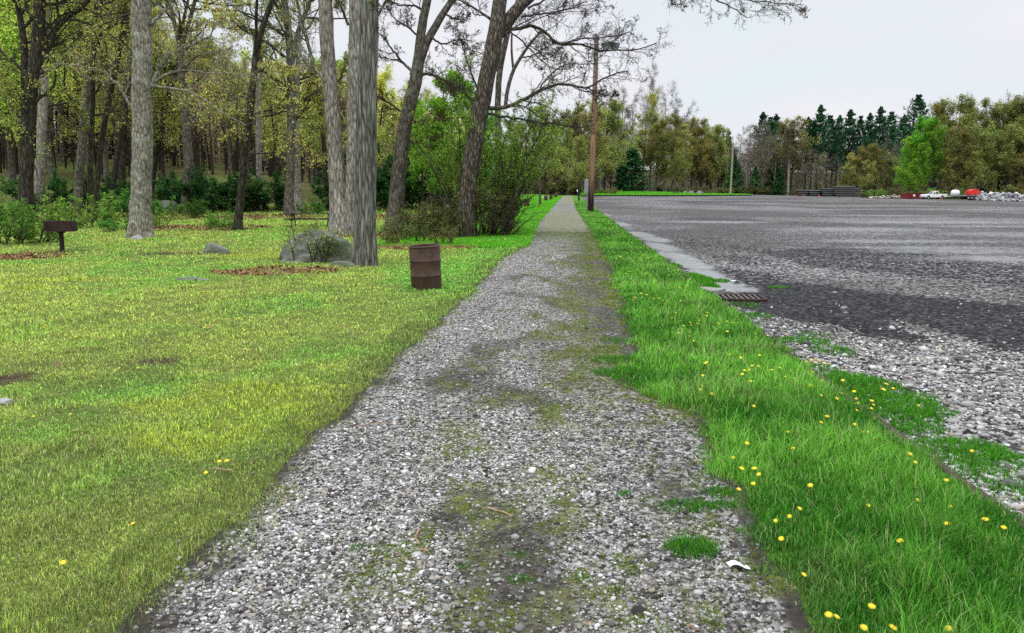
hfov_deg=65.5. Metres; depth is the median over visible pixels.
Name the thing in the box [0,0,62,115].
bare tree
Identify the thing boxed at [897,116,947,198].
leafing tree
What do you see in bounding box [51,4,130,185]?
bare tree
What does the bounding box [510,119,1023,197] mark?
woods
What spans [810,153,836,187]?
bare tree
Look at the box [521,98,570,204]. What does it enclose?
leafing tree
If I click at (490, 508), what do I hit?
stick
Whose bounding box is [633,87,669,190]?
leafing tree
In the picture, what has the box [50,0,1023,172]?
sky
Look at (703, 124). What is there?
budding tree
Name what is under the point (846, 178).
budding tree
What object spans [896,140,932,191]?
leafing tree
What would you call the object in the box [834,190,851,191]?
pipe
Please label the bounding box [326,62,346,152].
bare tree
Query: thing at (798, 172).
bare tree
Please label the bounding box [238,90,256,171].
bare tree
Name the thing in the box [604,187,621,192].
shrub
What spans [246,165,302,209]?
shrub
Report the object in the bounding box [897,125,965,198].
budding tree
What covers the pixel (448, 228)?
shrub
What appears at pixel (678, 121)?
budding tree
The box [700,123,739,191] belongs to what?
budding tree
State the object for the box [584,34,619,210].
lamp pole
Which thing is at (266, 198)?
shrub
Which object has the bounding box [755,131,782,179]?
bare tree
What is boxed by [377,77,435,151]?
bare tree
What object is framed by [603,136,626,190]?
budding tree
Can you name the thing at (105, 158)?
leafing tree
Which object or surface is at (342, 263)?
rock
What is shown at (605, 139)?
bare tree
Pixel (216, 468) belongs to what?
stick
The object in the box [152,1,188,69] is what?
leafing tree
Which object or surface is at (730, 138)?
pine tree
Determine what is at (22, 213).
shrub
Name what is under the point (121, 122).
maple tree
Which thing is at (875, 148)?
budding tree
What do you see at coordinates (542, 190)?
shrub
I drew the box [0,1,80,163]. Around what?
leafing tree
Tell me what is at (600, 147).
budding tree
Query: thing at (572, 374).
weeds
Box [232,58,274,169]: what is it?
bare tree
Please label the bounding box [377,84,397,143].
leafing tree
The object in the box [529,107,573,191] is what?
budding tree
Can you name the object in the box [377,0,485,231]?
oak tree
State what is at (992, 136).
budding tree
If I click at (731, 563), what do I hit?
paper
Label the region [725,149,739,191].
pine tree
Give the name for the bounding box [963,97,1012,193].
budding tree
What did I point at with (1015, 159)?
budding tree
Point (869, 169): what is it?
budding tree
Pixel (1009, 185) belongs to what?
shrub
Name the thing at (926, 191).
shrub
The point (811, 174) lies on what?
bare tree
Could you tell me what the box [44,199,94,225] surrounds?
shrub
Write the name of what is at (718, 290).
slab
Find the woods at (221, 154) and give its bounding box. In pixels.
[0,1,484,192]
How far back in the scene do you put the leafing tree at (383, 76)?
91.57 m
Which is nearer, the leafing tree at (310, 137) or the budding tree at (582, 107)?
the leafing tree at (310, 137)
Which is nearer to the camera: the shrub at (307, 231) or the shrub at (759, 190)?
the shrub at (307, 231)
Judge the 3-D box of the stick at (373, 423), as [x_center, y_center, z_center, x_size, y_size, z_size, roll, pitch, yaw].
[-1.073,0.840,6.223,0.293,0.026,0.056,-2,9,-14]
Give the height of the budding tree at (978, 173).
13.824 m
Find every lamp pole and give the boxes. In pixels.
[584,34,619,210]
[729,144,739,193]
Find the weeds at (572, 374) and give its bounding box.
[138,232,787,632]
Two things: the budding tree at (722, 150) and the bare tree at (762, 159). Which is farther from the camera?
the budding tree at (722, 150)
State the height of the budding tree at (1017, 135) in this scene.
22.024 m
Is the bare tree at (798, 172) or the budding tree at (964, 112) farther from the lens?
the bare tree at (798, 172)
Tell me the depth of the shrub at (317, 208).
51.56 m
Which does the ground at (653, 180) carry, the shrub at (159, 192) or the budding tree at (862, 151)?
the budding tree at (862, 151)
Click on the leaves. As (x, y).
(24, 255)
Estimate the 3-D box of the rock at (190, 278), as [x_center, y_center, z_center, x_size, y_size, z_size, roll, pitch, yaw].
[-6.576,-0.747,16.339,0.780,0.127,0.481,0,9,0]
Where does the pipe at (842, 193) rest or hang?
on the pipe at (843, 195)
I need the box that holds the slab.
[697,286,725,293]
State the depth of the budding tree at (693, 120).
327.10 m
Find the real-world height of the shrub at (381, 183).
5.170 m
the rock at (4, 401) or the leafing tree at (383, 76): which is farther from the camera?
the leafing tree at (383, 76)
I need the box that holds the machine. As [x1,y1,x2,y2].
[965,187,980,194]
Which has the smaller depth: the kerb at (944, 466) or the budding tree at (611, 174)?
the kerb at (944, 466)
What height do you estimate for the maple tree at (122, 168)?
20.612 m
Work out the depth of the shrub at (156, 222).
37.44 m
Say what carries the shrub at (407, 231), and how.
on the lawn at (64, 172)
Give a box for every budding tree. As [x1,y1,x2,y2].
[27,7,164,173]
[54,12,76,161]
[73,0,174,176]
[80,3,199,131]
[117,35,192,181]
[157,18,216,132]
[189,41,238,174]
[211,70,242,149]
[246,71,286,177]
[266,53,300,136]
[267,95,308,149]
[299,85,317,180]
[300,88,343,173]
[377,98,400,166]
[419,89,446,121]
[501,115,523,175]
[509,120,545,187]
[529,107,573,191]
[530,117,566,193]
[543,120,579,194]
[554,114,603,182]
[563,98,613,181]
[563,135,602,194]
[577,102,615,190]
[586,98,640,190]
[596,122,629,182]
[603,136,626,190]
[625,110,683,182]
[642,119,680,190]
[653,133,686,191]
[654,113,694,191]
[666,120,704,187]
[667,115,715,188]
[670,140,698,186]
[680,124,720,191]
[687,117,719,187]
[697,137,719,191]
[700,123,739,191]
[705,125,737,188]
[712,142,736,186]
[756,119,803,187]
[778,115,828,194]
[837,163,854,185]
[838,152,863,187]
[849,144,881,189]
[856,159,880,193]
[858,143,888,195]
[871,158,896,190]
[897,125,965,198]
[904,101,977,189]
[928,92,1010,192]
[939,157,968,193]
[942,126,993,191]
[948,101,997,190]
[959,149,1000,193]
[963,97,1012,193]
[969,123,1007,193]
[974,99,1023,192]
[982,92,1023,191]
[984,122,1023,191]
[995,118,1023,185]
[1001,152,1023,190]
[1002,96,1023,185]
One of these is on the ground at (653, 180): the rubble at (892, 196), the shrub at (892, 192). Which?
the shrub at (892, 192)
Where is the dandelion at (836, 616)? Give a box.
[834,614,839,631]
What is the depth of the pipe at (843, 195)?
254.28 m
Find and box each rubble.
[869,194,899,198]
[969,191,1023,201]
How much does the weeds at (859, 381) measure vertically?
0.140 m
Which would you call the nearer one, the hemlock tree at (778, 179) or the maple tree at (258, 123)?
the maple tree at (258, 123)
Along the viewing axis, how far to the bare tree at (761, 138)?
332.32 m
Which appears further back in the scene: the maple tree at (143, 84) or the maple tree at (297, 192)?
the maple tree at (297, 192)
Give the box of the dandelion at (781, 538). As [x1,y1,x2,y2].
[778,536,783,554]
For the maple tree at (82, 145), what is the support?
on the lawn at (64, 172)
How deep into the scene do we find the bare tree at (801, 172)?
309.38 m
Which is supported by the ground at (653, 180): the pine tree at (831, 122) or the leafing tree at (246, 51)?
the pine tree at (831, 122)
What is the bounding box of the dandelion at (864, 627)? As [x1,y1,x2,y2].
[861,624,866,632]
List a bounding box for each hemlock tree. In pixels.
[609,143,652,190]
[610,163,633,190]
[723,156,745,192]
[744,166,763,194]
[761,154,789,193]
[768,169,788,194]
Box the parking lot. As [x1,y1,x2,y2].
[580,188,1023,517]
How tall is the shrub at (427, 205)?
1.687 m
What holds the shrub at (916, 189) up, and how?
on the ground at (653, 180)
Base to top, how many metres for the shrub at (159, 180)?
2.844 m
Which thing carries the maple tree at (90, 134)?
on the lawn at (64, 172)
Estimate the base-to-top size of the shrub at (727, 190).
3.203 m
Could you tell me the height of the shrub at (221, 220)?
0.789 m
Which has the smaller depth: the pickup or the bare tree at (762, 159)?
the pickup
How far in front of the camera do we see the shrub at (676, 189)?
299.40 m
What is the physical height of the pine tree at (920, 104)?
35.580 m
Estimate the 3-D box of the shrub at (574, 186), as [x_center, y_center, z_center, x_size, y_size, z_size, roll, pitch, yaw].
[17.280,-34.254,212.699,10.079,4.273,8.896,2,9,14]
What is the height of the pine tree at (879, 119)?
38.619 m
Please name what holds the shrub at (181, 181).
on the lawn at (64, 172)
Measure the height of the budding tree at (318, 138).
8.869 m
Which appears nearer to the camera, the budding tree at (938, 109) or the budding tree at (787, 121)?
the budding tree at (938, 109)
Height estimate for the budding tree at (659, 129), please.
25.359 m
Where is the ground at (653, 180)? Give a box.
[0,138,1012,195]
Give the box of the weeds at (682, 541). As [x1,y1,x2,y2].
[348,336,737,584]
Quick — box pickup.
[920,190,946,198]
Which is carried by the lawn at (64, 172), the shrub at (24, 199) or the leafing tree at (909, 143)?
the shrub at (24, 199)
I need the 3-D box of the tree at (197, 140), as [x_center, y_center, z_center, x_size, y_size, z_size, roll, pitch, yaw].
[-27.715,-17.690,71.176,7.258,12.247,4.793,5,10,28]
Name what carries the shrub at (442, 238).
on the lawn at (64, 172)
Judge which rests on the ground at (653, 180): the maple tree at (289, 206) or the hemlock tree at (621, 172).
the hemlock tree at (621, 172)
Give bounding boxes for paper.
[726,560,750,569]
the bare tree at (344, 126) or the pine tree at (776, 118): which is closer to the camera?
the bare tree at (344, 126)
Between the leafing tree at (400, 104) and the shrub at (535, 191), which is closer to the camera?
the leafing tree at (400, 104)
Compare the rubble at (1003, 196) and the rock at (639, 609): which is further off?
the rubble at (1003, 196)
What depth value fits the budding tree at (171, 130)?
62.36 m
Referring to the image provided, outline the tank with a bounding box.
[950,189,959,195]
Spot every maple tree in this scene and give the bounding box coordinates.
[0,0,130,211]
[42,0,292,237]
[44,0,164,217]
[47,0,196,221]
[68,6,164,198]
[69,0,166,220]
[75,0,160,193]
[112,0,222,195]
[156,0,273,213]
[200,0,348,215]
[214,0,322,183]
[262,0,347,209]
[267,0,346,212]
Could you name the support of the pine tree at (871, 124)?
on the ground at (653, 180)
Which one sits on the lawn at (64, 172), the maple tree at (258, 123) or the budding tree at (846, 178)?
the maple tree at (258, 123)
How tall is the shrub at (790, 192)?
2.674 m
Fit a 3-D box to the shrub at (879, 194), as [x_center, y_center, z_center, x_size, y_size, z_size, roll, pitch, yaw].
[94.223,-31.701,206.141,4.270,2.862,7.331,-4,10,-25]
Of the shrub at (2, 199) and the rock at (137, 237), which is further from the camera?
the shrub at (2, 199)
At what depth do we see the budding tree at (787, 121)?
310.79 m
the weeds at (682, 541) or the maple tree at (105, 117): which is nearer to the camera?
the weeds at (682, 541)
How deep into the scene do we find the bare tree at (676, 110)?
330.28 m
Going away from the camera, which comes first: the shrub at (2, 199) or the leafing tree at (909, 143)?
the shrub at (2, 199)
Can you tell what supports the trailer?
on the parking lot
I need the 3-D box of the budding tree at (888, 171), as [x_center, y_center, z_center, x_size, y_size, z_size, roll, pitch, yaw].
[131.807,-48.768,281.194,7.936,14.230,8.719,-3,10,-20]
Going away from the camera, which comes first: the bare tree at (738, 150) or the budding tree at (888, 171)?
the budding tree at (888, 171)
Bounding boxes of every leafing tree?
[0,0,19,138]
[0,0,81,182]
[0,0,130,186]
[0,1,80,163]
[24,0,170,190]
[55,0,112,154]
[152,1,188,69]
[198,31,229,160]
[217,69,281,150]
[238,49,250,79]
[248,62,285,164]
[266,54,327,186]
[336,56,379,128]
[342,118,384,164]
[376,62,403,167]
[376,107,393,173]
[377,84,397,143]
[384,85,420,155]
[401,99,441,210]
[408,66,464,211]
[450,79,503,192]
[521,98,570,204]
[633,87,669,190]
[892,114,936,191]
[893,136,926,190]
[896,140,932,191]
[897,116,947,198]
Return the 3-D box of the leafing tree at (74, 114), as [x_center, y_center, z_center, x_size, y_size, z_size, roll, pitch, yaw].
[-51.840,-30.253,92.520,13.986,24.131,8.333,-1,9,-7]
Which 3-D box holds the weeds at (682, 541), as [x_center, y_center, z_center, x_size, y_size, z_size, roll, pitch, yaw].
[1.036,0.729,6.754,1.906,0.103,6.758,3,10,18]
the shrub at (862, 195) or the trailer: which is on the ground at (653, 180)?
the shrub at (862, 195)
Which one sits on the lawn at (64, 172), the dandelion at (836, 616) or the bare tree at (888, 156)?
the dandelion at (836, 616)
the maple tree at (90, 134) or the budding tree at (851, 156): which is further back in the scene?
the budding tree at (851, 156)
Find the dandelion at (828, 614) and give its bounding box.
[825,611,831,631]
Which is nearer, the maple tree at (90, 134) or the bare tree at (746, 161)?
the maple tree at (90, 134)
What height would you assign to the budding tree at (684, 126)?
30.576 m
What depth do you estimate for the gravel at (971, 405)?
8.23 m
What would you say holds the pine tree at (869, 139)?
on the ground at (653, 180)
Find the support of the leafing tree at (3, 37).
on the ground at (653, 180)
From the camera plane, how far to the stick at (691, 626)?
3.35 m
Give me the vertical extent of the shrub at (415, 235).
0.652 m
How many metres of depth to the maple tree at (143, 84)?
29.49 m
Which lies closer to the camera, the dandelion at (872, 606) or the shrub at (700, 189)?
the dandelion at (872, 606)
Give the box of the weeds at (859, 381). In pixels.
[667,259,1023,517]
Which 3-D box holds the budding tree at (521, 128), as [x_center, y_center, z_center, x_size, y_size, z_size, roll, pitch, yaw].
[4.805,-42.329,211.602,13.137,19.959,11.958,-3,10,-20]
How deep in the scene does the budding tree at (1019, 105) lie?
226.00 m
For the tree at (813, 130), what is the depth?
317.16 m
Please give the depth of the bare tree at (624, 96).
297.98 m
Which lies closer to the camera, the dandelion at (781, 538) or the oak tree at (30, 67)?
the dandelion at (781, 538)
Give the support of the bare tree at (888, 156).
on the ground at (653, 180)
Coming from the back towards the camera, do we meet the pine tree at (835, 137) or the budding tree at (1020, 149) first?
the pine tree at (835, 137)
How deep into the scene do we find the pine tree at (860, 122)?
336.07 m
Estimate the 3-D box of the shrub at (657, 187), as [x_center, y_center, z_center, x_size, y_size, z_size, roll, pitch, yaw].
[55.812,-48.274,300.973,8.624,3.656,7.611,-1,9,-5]
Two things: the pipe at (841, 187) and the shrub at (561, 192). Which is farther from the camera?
the pipe at (841, 187)
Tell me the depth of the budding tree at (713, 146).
322.97 m
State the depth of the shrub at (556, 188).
209.57 m
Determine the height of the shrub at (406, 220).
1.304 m
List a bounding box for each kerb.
[579,195,1023,527]
[582,195,751,195]
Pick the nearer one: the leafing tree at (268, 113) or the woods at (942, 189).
the leafing tree at (268, 113)
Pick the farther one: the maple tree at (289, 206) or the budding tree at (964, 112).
the budding tree at (964, 112)
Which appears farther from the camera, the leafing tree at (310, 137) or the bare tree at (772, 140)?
the bare tree at (772, 140)
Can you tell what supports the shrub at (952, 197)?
on the ground at (653, 180)
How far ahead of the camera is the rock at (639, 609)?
3.48 m
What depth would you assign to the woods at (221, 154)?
86.05 m
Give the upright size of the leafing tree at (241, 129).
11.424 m
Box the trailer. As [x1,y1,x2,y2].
[945,192,976,199]
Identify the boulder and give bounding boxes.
[279,230,352,262]
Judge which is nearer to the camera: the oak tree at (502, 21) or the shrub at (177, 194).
the oak tree at (502, 21)
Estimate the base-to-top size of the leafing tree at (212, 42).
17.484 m
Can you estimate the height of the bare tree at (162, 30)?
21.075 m
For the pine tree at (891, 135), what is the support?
on the ground at (653, 180)
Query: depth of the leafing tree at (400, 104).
90.96 m
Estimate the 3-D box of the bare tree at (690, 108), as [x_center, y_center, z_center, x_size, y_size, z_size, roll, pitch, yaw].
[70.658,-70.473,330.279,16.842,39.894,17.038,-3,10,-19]
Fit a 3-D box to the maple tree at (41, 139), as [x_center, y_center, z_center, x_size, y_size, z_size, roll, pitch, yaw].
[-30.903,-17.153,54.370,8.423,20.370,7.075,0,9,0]
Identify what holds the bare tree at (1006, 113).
on the ground at (653, 180)
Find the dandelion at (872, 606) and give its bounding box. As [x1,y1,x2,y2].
[868,603,874,620]
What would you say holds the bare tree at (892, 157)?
on the ground at (653, 180)
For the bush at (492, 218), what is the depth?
30.44 m
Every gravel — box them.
[738,283,1023,518]
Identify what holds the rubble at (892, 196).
on the parking lot
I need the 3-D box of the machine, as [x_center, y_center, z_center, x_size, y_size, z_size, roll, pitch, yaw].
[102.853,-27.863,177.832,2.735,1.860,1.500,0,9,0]
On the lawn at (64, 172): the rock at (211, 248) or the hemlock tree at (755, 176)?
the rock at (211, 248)
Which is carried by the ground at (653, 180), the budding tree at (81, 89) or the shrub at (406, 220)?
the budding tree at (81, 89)
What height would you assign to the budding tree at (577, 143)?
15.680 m
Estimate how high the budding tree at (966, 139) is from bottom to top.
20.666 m
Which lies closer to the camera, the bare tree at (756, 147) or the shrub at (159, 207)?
the shrub at (159, 207)
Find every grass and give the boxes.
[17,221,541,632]
[351,194,562,247]
[573,201,1023,632]
[580,190,752,194]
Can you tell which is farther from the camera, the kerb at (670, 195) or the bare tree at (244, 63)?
the kerb at (670, 195)
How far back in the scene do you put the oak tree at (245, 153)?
33.90 m
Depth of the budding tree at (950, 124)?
225.22 m
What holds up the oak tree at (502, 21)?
on the lawn at (64, 172)
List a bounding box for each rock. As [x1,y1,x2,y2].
[0,398,13,404]
[131,235,142,239]
[154,200,179,213]
[174,276,208,280]
[202,243,229,254]
[329,261,355,266]
[630,605,646,615]
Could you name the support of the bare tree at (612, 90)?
on the ground at (653, 180)
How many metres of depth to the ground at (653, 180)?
532.43 m
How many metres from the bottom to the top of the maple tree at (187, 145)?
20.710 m
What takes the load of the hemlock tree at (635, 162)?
on the ground at (653, 180)
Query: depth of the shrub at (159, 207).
50.28 m
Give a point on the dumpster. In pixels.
(909, 195)
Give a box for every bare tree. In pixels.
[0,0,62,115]
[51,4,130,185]
[129,3,181,107]
[154,49,174,157]
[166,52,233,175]
[200,43,255,185]
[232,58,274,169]
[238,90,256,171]
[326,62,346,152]
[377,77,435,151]
[379,122,412,169]
[581,97,625,190]
[606,83,634,180]
[614,84,639,161]
[616,84,647,188]
[639,61,663,166]
[646,80,688,191]
[664,93,687,188]
[673,98,705,184]
[720,142,751,179]
[727,125,764,186]
[735,124,771,185]
[738,119,774,185]
[738,140,765,185]
[752,122,782,180]
[753,141,777,194]
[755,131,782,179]
[759,149,786,185]
[780,122,811,194]
[787,131,811,188]
[794,142,818,189]
[799,147,826,189]
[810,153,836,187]
[825,156,845,187]
[877,137,898,188]
[883,144,901,189]
[911,98,953,187]
[999,89,1015,190]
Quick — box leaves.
[0,213,497,435]
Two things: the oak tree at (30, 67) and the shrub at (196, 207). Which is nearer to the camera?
the oak tree at (30, 67)
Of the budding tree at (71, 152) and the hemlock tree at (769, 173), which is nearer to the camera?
the budding tree at (71, 152)
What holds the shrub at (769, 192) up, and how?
on the ground at (653, 180)
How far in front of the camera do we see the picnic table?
37.99 m
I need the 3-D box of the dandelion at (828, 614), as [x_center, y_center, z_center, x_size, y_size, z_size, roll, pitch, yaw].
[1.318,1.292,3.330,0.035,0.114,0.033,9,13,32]
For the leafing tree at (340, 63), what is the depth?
99.36 m
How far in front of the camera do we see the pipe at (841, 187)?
255.30 m
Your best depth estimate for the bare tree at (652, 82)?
304.61 m
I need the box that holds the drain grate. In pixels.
[716,294,767,301]
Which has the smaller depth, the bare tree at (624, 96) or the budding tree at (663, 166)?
the budding tree at (663, 166)
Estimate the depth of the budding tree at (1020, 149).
218.51 m
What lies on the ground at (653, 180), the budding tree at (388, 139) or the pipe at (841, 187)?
the budding tree at (388, 139)
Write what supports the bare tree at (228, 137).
on the ground at (653, 180)
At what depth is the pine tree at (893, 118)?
345.24 m
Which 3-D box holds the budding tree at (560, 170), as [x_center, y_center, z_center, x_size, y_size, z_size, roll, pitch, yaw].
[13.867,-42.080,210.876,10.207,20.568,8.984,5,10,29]
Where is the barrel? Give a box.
[408,243,441,289]
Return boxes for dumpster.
[900,193,922,198]
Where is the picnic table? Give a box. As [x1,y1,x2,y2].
[284,213,328,226]
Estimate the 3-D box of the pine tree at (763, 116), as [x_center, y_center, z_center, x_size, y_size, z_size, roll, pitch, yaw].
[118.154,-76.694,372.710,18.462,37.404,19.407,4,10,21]
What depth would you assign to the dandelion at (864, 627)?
3.22 m
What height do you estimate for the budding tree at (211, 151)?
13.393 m
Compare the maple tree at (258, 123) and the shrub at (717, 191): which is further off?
the shrub at (717, 191)
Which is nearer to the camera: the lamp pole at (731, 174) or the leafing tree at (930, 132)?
the leafing tree at (930, 132)
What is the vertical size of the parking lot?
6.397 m
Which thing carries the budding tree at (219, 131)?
on the ground at (653, 180)
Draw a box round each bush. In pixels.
[411,54,577,234]
[424,157,548,236]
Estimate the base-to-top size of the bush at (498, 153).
6.774 m
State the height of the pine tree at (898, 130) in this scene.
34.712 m
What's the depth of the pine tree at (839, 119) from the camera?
340.66 m
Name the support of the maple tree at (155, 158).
on the lawn at (64, 172)
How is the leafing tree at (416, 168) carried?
on the lawn at (64, 172)
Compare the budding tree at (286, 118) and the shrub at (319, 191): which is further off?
the budding tree at (286, 118)
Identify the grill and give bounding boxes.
[43,221,77,251]
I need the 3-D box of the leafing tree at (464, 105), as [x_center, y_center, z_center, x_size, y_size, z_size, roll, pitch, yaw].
[-2.324,-11.108,52.419,3.896,9.012,5.115,2,9,12]
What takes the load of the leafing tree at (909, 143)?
on the ground at (653, 180)
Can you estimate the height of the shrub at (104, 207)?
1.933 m
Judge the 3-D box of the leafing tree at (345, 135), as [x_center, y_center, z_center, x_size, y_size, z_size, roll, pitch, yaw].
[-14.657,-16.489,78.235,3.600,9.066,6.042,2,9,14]
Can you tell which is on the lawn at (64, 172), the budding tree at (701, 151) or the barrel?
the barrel
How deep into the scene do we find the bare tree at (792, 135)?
295.70 m
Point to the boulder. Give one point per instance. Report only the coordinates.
(303, 256)
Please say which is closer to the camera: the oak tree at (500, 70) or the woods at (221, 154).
the oak tree at (500, 70)
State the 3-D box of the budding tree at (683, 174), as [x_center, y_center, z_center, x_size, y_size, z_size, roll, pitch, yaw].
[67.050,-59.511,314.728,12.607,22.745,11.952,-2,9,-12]
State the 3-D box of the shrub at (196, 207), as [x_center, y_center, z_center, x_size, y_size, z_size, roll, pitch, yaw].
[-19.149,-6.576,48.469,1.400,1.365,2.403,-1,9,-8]
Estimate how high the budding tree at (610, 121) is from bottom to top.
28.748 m
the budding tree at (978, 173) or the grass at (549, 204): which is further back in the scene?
the budding tree at (978, 173)
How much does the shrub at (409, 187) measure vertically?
3.792 m
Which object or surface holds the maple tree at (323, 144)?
on the lawn at (64, 172)
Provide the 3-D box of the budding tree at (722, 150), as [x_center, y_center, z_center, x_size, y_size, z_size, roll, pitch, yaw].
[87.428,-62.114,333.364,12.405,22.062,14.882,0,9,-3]
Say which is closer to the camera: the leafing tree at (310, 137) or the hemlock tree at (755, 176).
the leafing tree at (310, 137)
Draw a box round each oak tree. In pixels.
[0,0,177,223]
[161,0,346,230]
[271,0,359,234]
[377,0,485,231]
[416,0,810,236]
[462,0,564,205]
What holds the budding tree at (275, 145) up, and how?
on the ground at (653, 180)
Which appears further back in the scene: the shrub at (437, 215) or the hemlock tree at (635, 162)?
the hemlock tree at (635, 162)
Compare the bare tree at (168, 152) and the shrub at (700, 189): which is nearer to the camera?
the bare tree at (168, 152)
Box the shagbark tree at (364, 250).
[351,0,391,266]
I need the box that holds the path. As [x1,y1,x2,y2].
[114,196,814,632]
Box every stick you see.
[212,467,232,470]
[356,423,393,426]
[413,528,419,543]
[487,507,509,514]
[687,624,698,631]
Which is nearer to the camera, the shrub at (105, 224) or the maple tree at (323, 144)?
the shrub at (105, 224)
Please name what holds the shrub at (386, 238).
on the lawn at (64, 172)
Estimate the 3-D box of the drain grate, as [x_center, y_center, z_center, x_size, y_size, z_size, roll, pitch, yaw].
[3.943,-0.331,14.080,1.010,0.051,0.680,1,9,6]
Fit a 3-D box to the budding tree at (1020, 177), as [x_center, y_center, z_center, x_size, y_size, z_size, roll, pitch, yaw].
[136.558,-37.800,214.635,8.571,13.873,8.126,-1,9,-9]
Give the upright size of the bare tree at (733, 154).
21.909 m
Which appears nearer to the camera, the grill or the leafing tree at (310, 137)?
the grill
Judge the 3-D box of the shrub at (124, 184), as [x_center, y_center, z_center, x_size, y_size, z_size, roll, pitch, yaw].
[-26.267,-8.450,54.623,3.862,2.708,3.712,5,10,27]
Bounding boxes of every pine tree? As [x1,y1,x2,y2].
[725,132,734,167]
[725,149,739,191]
[745,112,782,187]
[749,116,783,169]
[770,114,784,156]
[793,117,823,189]
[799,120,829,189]
[804,104,831,189]
[818,115,846,187]
[819,127,847,187]
[826,115,855,185]
[839,109,861,184]
[844,115,874,186]
[853,112,884,192]
[855,129,881,192]
[867,106,891,192]
[879,111,901,154]
[880,125,903,191]
[882,115,913,160]
[887,94,933,190]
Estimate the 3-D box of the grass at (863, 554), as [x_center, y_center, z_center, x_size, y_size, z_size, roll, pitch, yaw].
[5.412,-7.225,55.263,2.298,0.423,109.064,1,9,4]
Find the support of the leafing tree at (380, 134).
on the ground at (653, 180)
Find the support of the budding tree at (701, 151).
on the ground at (653, 180)
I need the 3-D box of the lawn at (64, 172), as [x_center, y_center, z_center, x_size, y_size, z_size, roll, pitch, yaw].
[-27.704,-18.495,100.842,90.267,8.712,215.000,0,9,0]
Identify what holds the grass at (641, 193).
on the island
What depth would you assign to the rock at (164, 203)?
52.53 m
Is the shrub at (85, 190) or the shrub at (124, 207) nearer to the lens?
the shrub at (124, 207)
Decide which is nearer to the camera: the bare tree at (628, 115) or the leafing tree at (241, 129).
the leafing tree at (241, 129)
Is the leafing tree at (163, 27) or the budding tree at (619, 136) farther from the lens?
the budding tree at (619, 136)
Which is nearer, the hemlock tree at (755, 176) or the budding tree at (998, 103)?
the budding tree at (998, 103)
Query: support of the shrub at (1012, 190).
on the ground at (653, 180)
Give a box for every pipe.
[833,186,850,188]
[833,188,850,189]
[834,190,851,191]
[834,192,851,194]
[835,194,852,196]
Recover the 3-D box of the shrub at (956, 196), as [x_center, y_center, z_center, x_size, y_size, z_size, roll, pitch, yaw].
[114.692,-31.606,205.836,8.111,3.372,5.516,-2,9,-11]
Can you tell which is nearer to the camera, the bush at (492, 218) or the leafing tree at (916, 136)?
the bush at (492, 218)
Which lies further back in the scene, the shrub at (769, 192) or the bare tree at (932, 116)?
the shrub at (769, 192)
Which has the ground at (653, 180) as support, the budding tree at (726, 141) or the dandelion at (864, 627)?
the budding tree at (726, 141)
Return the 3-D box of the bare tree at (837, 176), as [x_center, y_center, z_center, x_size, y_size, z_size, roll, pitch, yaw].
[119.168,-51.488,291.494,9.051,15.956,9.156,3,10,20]
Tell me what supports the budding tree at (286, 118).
on the ground at (653, 180)
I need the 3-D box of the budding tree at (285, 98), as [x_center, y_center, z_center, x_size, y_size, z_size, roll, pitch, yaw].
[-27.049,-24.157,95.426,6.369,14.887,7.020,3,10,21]
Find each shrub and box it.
[0,168,73,211]
[0,190,12,216]
[0,201,44,245]
[1,194,66,243]
[1,197,36,227]
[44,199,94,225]
[55,190,125,228]
[65,170,121,208]
[84,187,130,216]
[95,212,128,232]
[100,176,154,209]
[114,173,180,211]
[151,195,190,215]
[152,172,216,202]
[153,209,177,226]
[160,168,237,209]
[170,175,214,201]
[178,162,252,212]
[182,197,209,216]
[201,175,270,211]
[204,210,234,228]
[212,213,231,227]
[216,173,272,211]
[229,173,284,211]
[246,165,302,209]
[275,213,345,262]
[295,192,327,212]
[309,168,378,202]
[343,142,423,210]
[376,168,442,209]
[378,217,413,239]
[380,230,400,243]
[386,164,455,209]
[392,207,434,234]
[397,196,449,233]
[409,225,435,240]
[412,203,460,234]
[431,228,457,242]
[432,210,483,237]
[524,179,547,192]
[534,186,550,193]
[548,179,577,194]
[552,182,582,194]
[559,181,595,194]
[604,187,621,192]
[651,184,670,191]
[660,184,678,191]
[685,185,708,192]
[710,187,726,192]
[720,187,735,192]
[736,186,754,193]
[745,185,772,194]
[763,188,776,194]
[785,189,797,195]
[854,189,874,197]
[863,189,885,196]
[876,187,909,195]
[885,187,919,195]
[922,188,942,198]
[940,191,961,198]
[943,188,964,199]
[992,185,1023,194]
[999,184,1023,194]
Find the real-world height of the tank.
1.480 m
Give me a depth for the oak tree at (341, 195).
30.68 m
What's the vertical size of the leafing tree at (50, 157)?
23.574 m
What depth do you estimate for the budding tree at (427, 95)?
119.81 m
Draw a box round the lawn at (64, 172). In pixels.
[0,146,1023,632]
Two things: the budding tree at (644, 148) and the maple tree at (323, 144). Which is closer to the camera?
the maple tree at (323, 144)
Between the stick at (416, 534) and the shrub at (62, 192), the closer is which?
the stick at (416, 534)
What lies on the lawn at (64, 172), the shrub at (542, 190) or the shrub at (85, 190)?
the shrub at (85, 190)
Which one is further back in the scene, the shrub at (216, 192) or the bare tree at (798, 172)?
the bare tree at (798, 172)

